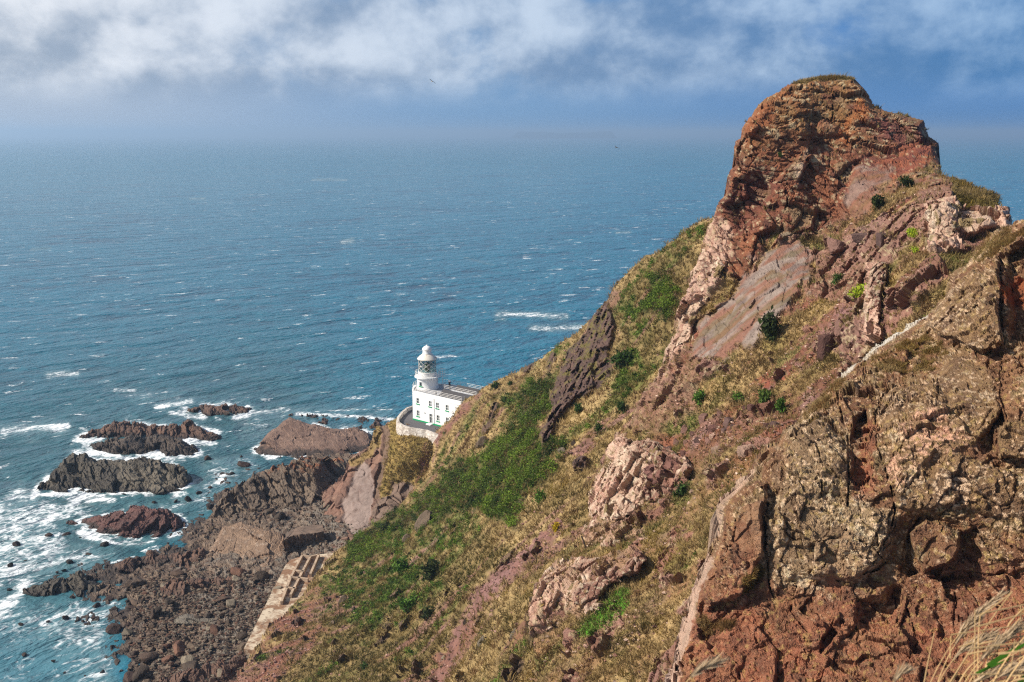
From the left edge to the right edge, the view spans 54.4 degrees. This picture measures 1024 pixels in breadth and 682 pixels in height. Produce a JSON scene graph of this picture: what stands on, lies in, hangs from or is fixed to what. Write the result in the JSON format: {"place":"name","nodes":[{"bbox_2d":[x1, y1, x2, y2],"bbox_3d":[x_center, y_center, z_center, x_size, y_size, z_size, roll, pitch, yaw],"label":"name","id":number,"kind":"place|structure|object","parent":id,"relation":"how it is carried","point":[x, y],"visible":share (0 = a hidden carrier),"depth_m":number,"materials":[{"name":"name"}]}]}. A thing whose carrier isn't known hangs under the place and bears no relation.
{"place":"outdoors","nodes":[
{"label":"outdoors","id":0,"kind":"place"},
{"bbox_2d":[53,452,369,681],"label":"shore","id":1,"kind":"structure","parent":0,"point":[228,561],"depth_m":200.62,"materials":[{"name":"stone"}]},
{"bbox_2d":[100,541,108,546],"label":"boulder","id":2,"kind":"object","parent":1,"relation":"on","point":[104,544],"visible":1,"depth_m":216.33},
{"bbox_2d":[105,623,121,634],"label":"boulder","id":3,"kind":"object","parent":1,"relation":"on","point":[113,628],"visible":1,"depth_m":178.71,"materials":[{"name":"stone"}]},
{"bbox_2d":[121,628,132,635],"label":"boulder","id":4,"kind":"object","parent":1,"relation":"on","point":[126,631],"visible":1,"depth_m":177.02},
{"bbox_2d":[123,671,133,681],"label":"boulder","id":5,"kind":"object","parent":1,"relation":"on","point":[127,677],"visible":0.88,"depth_m":162.54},
{"bbox_2d":[130,599,139,605],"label":"boulder","id":6,"kind":"object","parent":1,"relation":"on","point":[134,602],"visible":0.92,"depth_m":188.69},
{"bbox_2d":[130,577,146,587],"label":"boulder","id":7,"kind":"object","parent":1,"relation":"on","point":[136,582],"visible":0.99,"depth_m":195.00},
{"bbox_2d":[132,665,149,681],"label":"boulder","id":8,"kind":"object","parent":1,"relation":"on","point":[140,672],"visible":1,"depth_m":162.12,"materials":[{"name":"stone"}]},
{"bbox_2d":[139,651,158,663],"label":"boulder","id":9,"kind":"object","parent":1,"relation":"on","point":[145,658],"visible":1,"depth_m":167.52,"materials":[{"name":"stone"}]},
{"bbox_2d":[150,609,158,618],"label":"boulder","id":10,"kind":"object","parent":1,"relation":"on","point":[154,615],"visible":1,"depth_m":181.73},
{"bbox_2d":[151,606,161,614],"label":"boulder","id":11,"kind":"object","parent":1,"relation":"on","point":[158,609],"visible":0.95,"depth_m":182.44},
{"bbox_2d":[104,547,211,573],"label":"shore rock","id":12,"kind":"object","parent":1,"relation":"on","point":[128,565],"visible":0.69,"depth_m":206.51,"materials":[{"name":"stone"}]},
{"bbox_2d":[160,655,173,662],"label":"boulder","id":13,"kind":"object","parent":1,"relation":"on","point":[168,658],"visible":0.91,"depth_m":166.60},
{"bbox_2d":[163,643,172,648],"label":"boulder","id":14,"kind":"object","parent":1,"relation":"on","point":[168,645],"visible":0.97,"depth_m":171.49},
{"bbox_2d":[165,598,174,604],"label":"boulder","id":15,"kind":"object","parent":1,"relation":"on","point":[168,601],"visible":1,"depth_m":186.40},
{"bbox_2d":[169,569,184,576],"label":"boulder","id":16,"kind":"object","parent":1,"relation":"on","point":[177,573],"visible":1,"depth_m":198.55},
{"bbox_2d":[173,640,184,656],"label":"boulder","id":17,"kind":"object","parent":1,"relation":"on","point":[178,647],"visible":0.99,"depth_m":169.16,"materials":[{"name":"stone"}]},
{"bbox_2d":[180,655,196,663],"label":"boulder","id":18,"kind":"object","parent":1,"relation":"on","point":[184,659],"visible":0.64,"depth_m":165.49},
{"bbox_2d":[182,660,198,670],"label":"boulder","id":19,"kind":"object","parent":1,"relation":"on","point":[192,664],"visible":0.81,"depth_m":163.23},
{"bbox_2d":[186,642,198,648],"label":"boulder","id":20,"kind":"object","parent":1,"relation":"on","point":[190,645],"visible":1,"depth_m":170.34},
{"bbox_2d":[173,613,213,626],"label":"shore rock","id":21,"kind":"object","parent":1,"relation":"on","point":[186,619],"visible":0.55,"depth_m":180.41,"materials":[{"name":"stone"}]},
{"bbox_2d":[160,575,238,597],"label":"shore rock","id":22,"kind":"object","parent":1,"relation":"on","point":[172,585],"visible":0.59,"depth_m":194.23,"materials":[{"name":"stone"}]},
{"bbox_2d":[157,655,245,681],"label":"shore rock","id":23,"kind":"object","parent":1,"relation":"on","point":[228,672],"visible":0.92,"depth_m":160.55,"materials":[{"name":"stone"}]},
{"bbox_2d":[210,624,218,634],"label":"boulder","id":24,"kind":"object","parent":1,"relation":"on","point":[214,629],"visible":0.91,"depth_m":175.25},
{"bbox_2d":[217,668,221,676],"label":"boulder","id":25,"kind":"object","parent":1,"relation":"on","point":[219,670],"visible":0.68,"depth_m":160.38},
{"bbox_2d":[215,596,228,602],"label":"boulder","id":26,"kind":"object","parent":1,"relation":"on","point":[221,598],"visible":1,"depth_m":185.97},
{"bbox_2d":[92,481,364,681],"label":"pebbles","id":27,"kind":"object","parent":1,"relation":"on","point":[190,633],"visible":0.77,"depth_m":181.37,"materials":[{"name":"stone"}]},
{"bbox_2d":[226,599,234,607],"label":"boulder","id":28,"kind":"object","parent":1,"relation":"on","point":[230,603],"visible":1,"depth_m":184.66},
{"bbox_2d":[232,575,241,580],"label":"boulder","id":29,"kind":"object","parent":1,"relation":"on","point":[235,578],"visible":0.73,"depth_m":195.83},
{"bbox_2d":[230,567,246,576],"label":"boulder","id":30,"kind":"object","parent":1,"relation":"on","point":[237,571],"visible":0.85,"depth_m":198.73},
{"bbox_2d":[212,472,268,517],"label":"shore rock","id":31,"kind":"object","parent":1,"relation":"on","point":[236,498],"visible":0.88,"depth_m":237.50,"materials":[{"name":"stone"}]},
{"bbox_2d":[237,643,245,650],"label":"boulder","id":32,"kind":"object","parent":1,"relation":"on","point":[240,647],"visible":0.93,"depth_m":168.06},
{"bbox_2d":[236,632,247,638],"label":"boulder","id":33,"kind":"object","parent":1,"relation":"on","point":[241,635],"visible":1,"depth_m":172.03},
{"bbox_2d":[237,461,250,466],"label":"boulder","id":34,"kind":"object","parent":1,"relation":"on","point":[242,464],"visible":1,"depth_m":268.64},
{"bbox_2d":[206,522,284,566],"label":"shore rock","id":35,"kind":"object","parent":1,"relation":"on","point":[251,541],"visible":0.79,"depth_m":211.78,"materials":[{"name":"stone"}]},
{"bbox_2d":[254,570,268,581],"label":"boulder","id":36,"kind":"object","parent":1,"relation":"on","point":[260,575],"visible":1,"depth_m":195.86,"materials":[{"name":"stone"}]},
{"bbox_2d":[266,508,273,513],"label":"boulder","id":37,"kind":"object","parent":1,"relation":"on","point":[269,510],"visible":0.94,"depth_m":231.69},
{"bbox_2d":[273,511,285,519],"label":"boulder","id":38,"kind":"object","parent":1,"relation":"on","point":[281,515],"visible":0.99,"depth_m":227.58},
{"bbox_2d":[244,553,332,654],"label":"sea wall","id":39,"kind":"structure","parent":1,"relation":"on","point":[273,610],"depth_m":184.46,"materials":[{"name":"concrete"}]},
{"bbox_2d":[280,554,319,604],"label":"ruined building","id":40,"kind":"structure","parent":39,"relation":"on","point":[300,577],"depth_m":193.61,"materials":[{"name":"stone"}]},
{"bbox_2d":[260,456,346,508],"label":"shore rock","id":41,"kind":"object","parent":1,"relation":"on","point":[300,481],"visible":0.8,"depth_m":244.54,"materials":[{"name":"stone"}]},
{"bbox_2d":[283,524,324,550],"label":"shore rock","id":42,"kind":"object","parent":1,"relation":"on","point":[299,537],"visible":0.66,"depth_m":212.14,"materials":[{"name":"stone"}]},
{"bbox_2d":[322,419,431,551],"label":"promontory","id":43,"kind":"structure","parent":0,"point":[351,495],"depth_m":227.15,"materials":[{"name":"stone"}]},
{"bbox_2d":[400,410,439,431],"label":"yard ground","id":44,"kind":"structure","parent":0,"point":[407,417],"depth_m":231.10,"materials":[{"name":"concrete"}]},
{"bbox_2d":[396,406,437,443],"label":"boundary wall","id":45,"kind":"structure","parent":44,"relation":"on","point":[408,431],"depth_m":225.01,"materials":[{"name":"paint"}]},
{"bbox_2d":[412,345,482,426],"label":"lighthouse","id":46,"kind":"object","parent":44,"relation":"on","point":[435,402],"visible":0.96,"depth_m":231.66,"materials":[{"name":"white paint"}]},
{"bbox_2d":[0,135,1023,681],"bbox_3d":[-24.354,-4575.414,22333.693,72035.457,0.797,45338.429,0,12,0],"label":"sea","id":47,"kind":"structure","parent":0,"point":[272,281],"depth_m":607.04,"materials":[{"name":"liquid"}]},
{"bbox_2d":[22,569,99,597],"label":"sea rock","id":48,"kind":"object","parent":47,"relation":"in","point":[78,583],"visible":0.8,"depth_m":195.05,"materials":[{"name":"stone"}]},
{"bbox_2d":[37,452,192,494],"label":"sea rock","id":49,"kind":"object","parent":47,"relation":"in","point":[83,471],"visible":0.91,"depth_m":253.46,"materials":[{"name":"stone"}]},
{"bbox_2d":[66,505,185,537],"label":"sea rock","id":50,"kind":"object","parent":47,"relation":"in","point":[135,521],"visible":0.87,"depth_m":225.67,"materials":[{"name":"stone"}]},
{"bbox_2d":[89,434,198,455],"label":"sea rock","id":51,"kind":"object","parent":47,"relation":"in","point":[167,445],"visible":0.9,"depth_m":281.62,"materials":[{"name":"stone"}]},
{"bbox_2d":[79,419,221,440],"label":"sea rock","id":52,"kind":"object","parent":47,"relation":"in","point":[187,428],"visible":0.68,"depth_m":295.64,"materials":[{"name":"stone"}]},
{"bbox_2d":[180,403,250,415],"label":"sea rock","id":53,"kind":"object","parent":47,"relation":"in","point":[211,410],"visible":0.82,"depth_m":320.61,"materials":[{"name":"stone"}]},
{"bbox_2d":[254,417,371,455],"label":"sea rock","id":54,"kind":"object","parent":47,"relation":"in","point":[289,436],"visible":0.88,"depth_m":284.92,"materials":[{"name":"stone"}]},
{"bbox_2d":[288,413,385,430],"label":"sea rock","id":55,"kind":"object","parent":47,"relation":"in","point":[362,419],"visible":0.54,"depth_m":310.57,"materials":[{"name":"stone"}]},
{"bbox_2d":[0,0,1023,134],"label":"sky","id":56,"kind":"structure","parent":0,"point":[68,67],"materials":[{"name":"blue"}]},
{"bbox_2d":[511,131,616,137],"bbox_3d":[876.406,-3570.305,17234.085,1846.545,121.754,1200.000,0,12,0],"label":"island","id":57,"kind":"structure","parent":0,"point":[598,134],"depth_m":16733.03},
{"bbox_2d":[234,72,1023,681],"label":"hillside","id":58,"kind":"structure","parent":0,"point":[562,399],"depth_m":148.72,"materials":[{"name":"green plant"}]},
{"bbox_2d":[338,595,346,602],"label":"boulder","id":59,"kind":"object","parent":58,"relation":"on","point":[342,597],"visible":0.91,"depth_m":167.17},
{"bbox_2d":[359,661,367,669],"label":"shrub","id":60,"kind":"object","parent":58,"relation":"on","point":[364,665],"visible":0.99,"depth_m":133.97,"materials":[{"name":"green plant"}]},
{"bbox_2d":[380,521,391,532],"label":"shrub","id":61,"kind":"object","parent":58,"relation":"on","point":[386,524],"visible":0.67,"depth_m":196.50,"materials":[{"name":"green plant"}]},
{"bbox_2d":[392,552,410,576],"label":"shrub","id":62,"kind":"object","parent":58,"relation":"on","point":[402,566],"visible":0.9,"depth_m":161.91,"materials":[{"name":"green plant"}]},
{"bbox_2d":[395,595,417,613],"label":"shrub","id":63,"kind":"object","parent":58,"relation":"on","point":[404,603],"visible":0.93,"depth_m":142.93,"materials":[{"name":"green plant"}]},
{"bbox_2d":[414,510,431,531],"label":"boulder","id":64,"kind":"object","parent":58,"relation":"on","point":[423,517],"visible":0.72,"depth_m":176.61,"materials":[{"name":"stone"}]},
{"bbox_2d":[420,603,434,620],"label":"shrub","id":65,"kind":"object","parent":58,"relation":"on","point":[427,611],"visible":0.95,"depth_m":133.54,"materials":[{"name":"green plant"}]},
{"bbox_2d":[416,559,440,581],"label":"shrub","id":66,"kind":"object","parent":58,"relation":"on","point":[431,570],"visible":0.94,"depth_m":144.35,"materials":[{"name":"green plant"}]},
{"bbox_2d":[236,220,708,681],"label":"scree","id":67,"kind":"structure","parent":58,"relation":"on","point":[447,646],"depth_m":130.99,"materials":[{"name":"plant"}]},
{"bbox_2d":[477,436,487,445],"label":"boulder","id":68,"kind":"object","parent":58,"relation":"on","point":[481,439],"visible":0.87,"depth_m":181.21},
{"bbox_2d":[490,381,499,388],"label":"shrub","id":69,"kind":"object","parent":58,"relation":"on","point":[496,383],"visible":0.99,"depth_m":202.26,"materials":[{"name":"green plant"}]},
{"bbox_2d":[532,486,546,503],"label":"shrub","id":70,"kind":"object","parent":58,"relation":"on","point":[539,496],"visible":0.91,"depth_m":124.01,"materials":[{"name":"green plant"}]},
{"bbox_2d":[551,522,560,531],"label":"shrub","id":71,"kind":"object","parent":58,"relation":"on","point":[555,526],"visible":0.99,"depth_m":110.14,"materials":[{"name":"yellow plant"}]},
{"bbox_2d":[574,402,584,413],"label":"shrub","id":72,"kind":"object","parent":58,"relation":"on","point":[578,407],"visible":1,"depth_m":144.28,"materials":[{"name":"green plant"}]},
{"bbox_2d":[594,423,602,433],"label":"shrub","id":73,"kind":"object","parent":58,"relation":"on","point":[598,426],"visible":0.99,"depth_m":130.73,"materials":[{"name":"green plant"}]},
{"bbox_2d":[242,222,980,681],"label":"undergrowth","id":74,"kind":"object","parent":58,"relation":"on","point":[664,290],"visible":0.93,"depth_m":157.86,"materials":[{"name":"green plant"}]},
{"bbox_2d":[613,399,626,412],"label":"shrub","id":75,"kind":"object","parent":58,"relation":"on","point":[621,405],"visible":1,"depth_m":131.37,"materials":[{"name":"green plant"}]},
{"bbox_2d":[606,349,635,368],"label":"shrub","id":76,"kind":"object","parent":58,"relation":"on","point":[623,358],"visible":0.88,"depth_m":143.16,"materials":[{"name":"green plant"}]},
{"bbox_2d":[524,79,1011,681],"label":"rock crag","id":77,"kind":"structure","parent":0,"point":[778,275],"depth_m":104.14,"materials":[{"name":"stone"}]},
{"bbox_2d":[527,550,646,648],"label":"rock outcrop","id":78,"kind":"object","parent":77,"relation":"on","point":[595,589],"visible":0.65,"depth_m":84.59,"materials":[{"name":"stone"}]},
{"bbox_2d":[582,519,645,546],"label":"rock outcrop","id":79,"kind":"object","parent":77,"relation":"on","point":[611,542],"visible":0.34,"depth_m":91.31,"materials":[{"name":"stone"}]},
{"bbox_2d":[588,435,694,519],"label":"rock outcrop","id":80,"kind":"object","parent":77,"relation":"on","point":[625,467],"visible":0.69,"depth_m":98.43,"materials":[{"name":"stone"}]},
{"bbox_2d":[670,480,689,496],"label":"shrub","id":81,"kind":"object","parent":77,"relation":"on","point":[681,490],"visible":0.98,"depth_m":89.25,"materials":[{"name":"green plant"}]},
{"bbox_2d":[680,424,687,433],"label":"rock block","id":82,"kind":"object","parent":77,"relation":"on","point":[684,429],"visible":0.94,"depth_m":99.74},
{"bbox_2d":[653,249,725,382],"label":"rock outcrop","id":83,"kind":"object","parent":77,"relation":"on","point":[704,266],"visible":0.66,"depth_m":113.15,"materials":[{"name":"stone"}]},
{"bbox_2d":[692,388,705,405],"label":"shrub","id":84,"kind":"object","parent":77,"relation":"on","point":[699,395],"visible":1,"depth_m":100.12,"materials":[{"name":"green plant"}]},
{"bbox_2d":[698,413,707,424],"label":"rock block","id":85,"kind":"object","parent":77,"relation":"on","point":[702,417],"visible":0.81,"depth_m":96.61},
{"bbox_2d":[707,424,717,433],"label":"rock block","id":86,"kind":"object","parent":77,"relation":"on","point":[710,428],"visible":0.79,"depth_m":93.56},
{"bbox_2d":[711,446,718,453],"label":"rock block","id":87,"kind":"object","parent":77,"relation":"on","point":[713,449],"visible":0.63,"depth_m":89.09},
{"bbox_2d":[723,417,734,427],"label":"rock block","id":88,"kind":"object","parent":77,"relation":"on","point":[727,420],"visible":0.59,"depth_m":92.19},
{"bbox_2d":[730,391,746,401],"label":"shrub","id":89,"kind":"object","parent":77,"relation":"on","point":[737,395],"visible":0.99,"depth_m":93.95,"materials":[{"name":"green plant"}]},
{"bbox_2d":[737,444,755,456],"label":"rock block","id":90,"kind":"object","parent":77,"relation":"on","point":[743,450],"visible":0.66,"depth_m":83.22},
{"bbox_2d":[747,404,755,410],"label":"rock block","id":91,"kind":"object","parent":77,"relation":"on","point":[750,407],"visible":1,"depth_m":90.03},
{"bbox_2d":[533,109,979,681],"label":"scree","id":92,"kind":"structure","parent":77,"relation":"on","point":[737,441],"depth_m":87.77,"materials":[{"name":"stone"}]},
{"bbox_2d":[755,386,774,402],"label":"shrub","id":93,"kind":"object","parent":77,"relation":"on","point":[764,396],"visible":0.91,"depth_m":90.15,"materials":[{"name":"green plant"}]},
{"bbox_2d":[758,305,781,343],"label":"shrub","id":94,"kind":"object","parent":77,"relation":"on","point":[769,327],"visible":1,"depth_m":97.50,"materials":[{"name":"green plant"}]},
{"bbox_2d":[774,395,787,412],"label":"shrub","id":95,"kind":"object","parent":77,"relation":"on","point":[780,405],"visible":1,"depth_m":86.44,"materials":[{"name":"green plant"}]},
{"bbox_2d":[816,333,835,360],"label":"rock block","id":96,"kind":"object","parent":77,"relation":"on","point":[825,340],"visible":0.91,"depth_m":87.55,"materials":[{"name":"stone"}]},
{"bbox_2d":[827,237,846,254],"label":"rock block","id":97,"kind":"object","parent":77,"relation":"on","point":[835,246],"visible":0.99,"depth_m":102.55,"materials":[{"name":"stone"}]},
{"bbox_2d":[831,271,843,285],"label":"shrub","id":98,"kind":"object","parent":77,"relation":"on","point":[837,277],"visible":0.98,"depth_m":95.93,"materials":[{"name":"green plant"}]},
{"bbox_2d":[834,317,843,336],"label":"rock block","id":99,"kind":"object","parent":77,"relation":"on","point":[837,327],"visible":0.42,"depth_m":87.38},
{"bbox_2d":[847,283,865,299],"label":"shrub","id":100,"kind":"object","parent":77,"relation":"on","point":[858,292],"visible":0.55,"depth_m":90.19,"materials":[{"name":"green plant"}]},
{"bbox_2d":[851,233,866,243],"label":"rock block","id":101,"kind":"object","parent":77,"relation":"on","point":[857,238],"visible":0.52,"depth_m":98.17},
{"bbox_2d":[862,260,888,343],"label":"rock outcrop","id":102,"kind":"object","parent":77,"relation":"on","point":[875,286],"visible":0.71,"depth_m":84.99,"materials":[{"name":"stone"}]},
{"bbox_2d":[870,194,887,210],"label":"shrub","id":103,"kind":"object","parent":77,"relation":"on","point":[876,201],"visible":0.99,"depth_m":103.39,"materials":[{"name":"green plant"}]},
{"bbox_2d":[876,232,886,249],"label":"rock block","id":104,"kind":"object","parent":77,"relation":"on","point":[880,238],"visible":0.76,"depth_m":92.46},
{"bbox_2d":[898,175,913,187],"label":"shrub","id":105,"kind":"object","parent":77,"relation":"on","point":[906,180],"visible":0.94,"depth_m":104.30,"materials":[{"name":"green plant"}]},
{"bbox_2d":[904,227,917,236],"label":"shrub","id":106,"kind":"object","parent":77,"relation":"on","point":[911,232],"visible":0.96,"depth_m":89.18,"materials":[{"name":"green plant"}]},
{"bbox_2d":[911,246,919,253],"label":"shrub","id":107,"kind":"object","parent":77,"relation":"on","point":[915,249],"visible":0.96,"depth_m":84.94,"materials":[{"name":"green plant"}]},
{"bbox_2d":[924,201,1010,252],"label":"rock outcrop","id":108,"kind":"object","parent":77,"relation":"on","point":[973,224],"visible":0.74,"depth_m":85.57,"materials":[{"name":"stone"}]},
{"bbox_2d":[665,219,1023,681],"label":"cliff","id":109,"kind":"structure","parent":0,"point":[871,520],"depth_m":48.14,"materials":[{"name":"stone"}]},
{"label":"clifftop turf","id":110,"kind":"structure","parent":0,"visible":0},
{"bbox_2d":[686,652,731,681],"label":"dry grass stalk","id":111,"kind":"object","parent":110,"relation":"on","point":[713,662],"visible":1,"depth_m":1.90,"materials":[{"name":"plant"}]},
{"bbox_2d":[893,662,917,681],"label":"dry grass stalk","id":112,"kind":"object","parent":110,"relation":"on","point":[903,670],"visible":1,"depth_m":2.20,"materials":[{"name":"plant"}]},
{"bbox_2d":[924,586,1023,681],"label":"dry grass clump","id":113,"kind":"object","parent":110,"relation":"on","point":[1012,668],"visible":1,"depth_m":2.20,"materials":[{"name":"plant"}]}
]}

